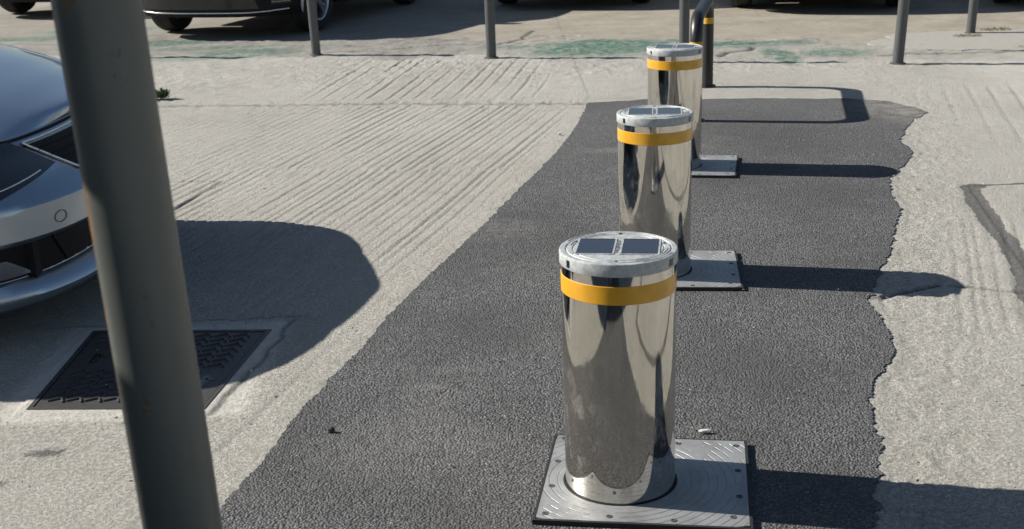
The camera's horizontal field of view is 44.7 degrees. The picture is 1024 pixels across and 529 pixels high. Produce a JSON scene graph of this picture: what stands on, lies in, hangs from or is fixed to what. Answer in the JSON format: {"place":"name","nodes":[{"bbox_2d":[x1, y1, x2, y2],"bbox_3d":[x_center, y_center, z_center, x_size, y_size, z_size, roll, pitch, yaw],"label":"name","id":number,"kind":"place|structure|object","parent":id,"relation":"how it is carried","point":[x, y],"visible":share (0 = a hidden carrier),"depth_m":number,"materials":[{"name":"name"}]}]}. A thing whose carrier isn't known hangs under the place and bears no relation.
{"place":"outdoors","nodes":[
{"label":"outdoors","id":0,"kind":"place"},
{"bbox_2d":[0,0,1023,528],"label":"ground","id":1,"kind":"structure","parent":0,"point":[264,230],"depth_m":5.96,"materials":[{"name":"concrete"}]},
{"bbox_2d":[0,0,49,12],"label":"parked car","id":2,"kind":"object","parent":1,"relation":"on","point":[17,6],"visible":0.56,"depth_m":15.48,"materials":[{"name":"black"}]},
{"bbox_2d":[0,43,97,312],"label":"silver hatchback","id":3,"kind":"object","parent":1,"relation":"on","point":[46,248],"visible":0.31,"depth_m":4.21,"materials":[{"name":"paint"}]},
{"bbox_2d":[50,0,222,528],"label":"metal pole","id":4,"kind":"object","parent":1,"relation":"on","point":[105,58],"visible":1,"depth_m":1.32,"materials":[{"name":"grey metal"}]},
{"bbox_2d":[26,329,271,409],"bbox_3d":[-1.119,0.333,3.926,0.620,0.034,0.700,-2,17,0],"label":"manhole cover","id":5,"kind":"object","parent":1,"relation":"on","point":[83,376],"visible":0.42,"depth_m":3.90,"materials":[{"name":"metal"}]},
{"bbox_2d":[156,87,170,99],"bbox_3d":[-2.517,-1.216,8.837,0.188,0.093,0.153,-5,18,-10],"label":"weed","id":6,"kind":"object","parent":1,"relation":"on","point":[161,93],"visible":0.65,"depth_m":8.82,"materials":[{"name":"green plant"}]},
{"bbox_2d":[142,0,414,30],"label":"parked car","id":7,"kind":"object","parent":1,"relation":"on","point":[173,15],"visible":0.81,"depth_m":12.11,"materials":[{"name":"black metal"}]},
{"bbox_2d":[306,0,323,56],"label":"steel post","id":8,"kind":"object","parent":1,"relation":"on","point":[313,28],"visible":0.88,"depth_m":10.75,"materials":[{"name":"grey metal"}]},
{"bbox_2d":[484,0,498,58],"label":"steel post","id":9,"kind":"object","parent":1,"relation":"on","point":[490,29],"visible":0.84,"depth_m":10.22,"materials":[{"name":"grey metal"}]},
{"bbox_2d":[6,44,1016,521],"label":"concrete crumbs","id":10,"kind":"object","parent":1,"relation":"on","point":[530,166],"visible":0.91,"depth_m":5.93,"materials":[{"name":"grey concrete"}]},
{"bbox_2d":[220,98,927,528],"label":"asphalt strip","id":11,"kind":"object","parent":1,"relation":"on","point":[768,334],"visible":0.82,"depth_m":3.88,"materials":[{"name":"black asphalt"}]},
{"bbox_2d":[327,426,334,432],"bbox_3d":[-0.493,0.451,3.393,0.022,0.017,0.016,-2,17,0],"label":"pebble","id":12,"kind":"object","parent":11,"relation":"on","point":[330,429],"visible":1,"depth_m":3.39,"materials":[{"name":"grey stone"}]},
{"bbox_2d":[290,96,881,528],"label":"loose grit","id":13,"kind":"object","parent":11,"relation":"on","point":[682,354],"visible":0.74,"depth_m":3.85,"materials":[{"name":"grey gravel"}]},
{"bbox_2d":[532,231,752,528],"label":"bollard","id":14,"kind":"object","parent":11,"relation":"on","point":[621,456],"visible":1,"depth_m":2.88,"materials":[{"name":"metal"}]},
{"bbox_2d":[617,105,743,290],"bbox_3d":[0.588,-0.253,4.571,0.502,0.632,0.462,0,17,7],"label":"bollard","id":15,"kind":"object","parent":11,"relation":"on","point":[654,168],"visible":0.83,"depth_m":4.45,"materials":[{"name":"metal"}]},
{"bbox_2d":[647,43,738,178],"bbox_3d":[0.873,-0.770,6.192,0.502,0.632,0.462,2,18,11],"label":"bollard","id":16,"kind":"object","parent":11,"relation":"on","point":[674,74],"visible":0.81,"depth_m":6.06,"materials":[{"name":"metal"}]},
{"bbox_2d":[698,429,711,432],"bbox_3d":[0.513,0.443,3.308,0.038,0.010,0.013,-2,17,0],"label":"litter scrap","id":17,"kind":"object","parent":11,"relation":"on","point":[705,430],"visible":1,"depth_m":3.30,"materials":[{"name":"white paper"}]},
{"bbox_2d":[679,0,689,42],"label":"steel post","id":18,"kind":"object","parent":1,"relation":"on","point":[684,16],"visible":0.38,"depth_m":9.61,"materials":[{"name":"grey metal"}]},
{"bbox_2d":[690,0,715,121],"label":"hoop barrier","id":19,"kind":"object","parent":1,"relation":"on","point":[702,27],"visible":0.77,"depth_m":8.42,"materials":[{"name":"black metal"}]},
{"bbox_2d":[731,0,897,6],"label":"parked car","id":20,"kind":"object","parent":1,"relation":"on","point":[741,3],"visible":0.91,"depth_m":13.28,"materials":[{"name":"black"}]},
{"bbox_2d":[889,0,909,64],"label":"steel post","id":21,"kind":"object","parent":1,"relation":"on","point":[900,32],"visible":0.84,"depth_m":9.19,"materials":[{"name":"grey metal"}]},
{"bbox_2d":[873,93,1015,515],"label":"bitumen crumbs","id":22,"kind":"object","parent":1,"relation":"on","point":[940,331],"visible":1,"depth_m":4.20,"materials":[{"name":"black asphalt"}]},
{"bbox_2d":[867,30,1023,51],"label":"concrete patch","id":23,"kind":"object","parent":1,"relation":"on","point":[1006,40],"visible":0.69,"depth_m":10.31,"materials":[{"name":"grey concrete"}]},
{"bbox_2d":[954,32,980,36],"bbox_3d":[3.869,-1.950,10.563,0.236,0.035,0.148,-6,18,-14],"label":"weed","id":24,"kind":"object","parent":23,"relation":"on","point":[963,35],"visible":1,"depth_m":10.55,"materials":[{"name":"plant"}]},
{"bbox_2d":[964,0,978,32],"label":"steel post","id":25,"kind":"object","parent":1,"relation":"on","point":[972,16],"visible":0.75,"depth_m":10.71,"materials":[{"name":"grey metal"}]},
{"bbox_2d":[980,26,1010,30],"bbox_3d":[4.232,-2.062,10.875,0.273,0.037,0.153,-2,17,0],"label":"weed","id":26,"kind":"object","parent":1,"relation":"on","point":[989,29],"visible":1,"depth_m":10.86,"materials":[{"name":"plant"}]},
{"bbox_2d":[497,0,650,2],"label":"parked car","id":27,"kind":"object","parent":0,"point":[514,1],"visible":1,"depth_m":14.52,"materials":[{"name":"black"}]},
{"bbox_2d":[992,0,1012,1],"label":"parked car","id":28,"kind":"object","parent":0,"point":[1002,0],"visible":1,"depth_m":12.96,"materials":[{"name":"black"}]}
]}

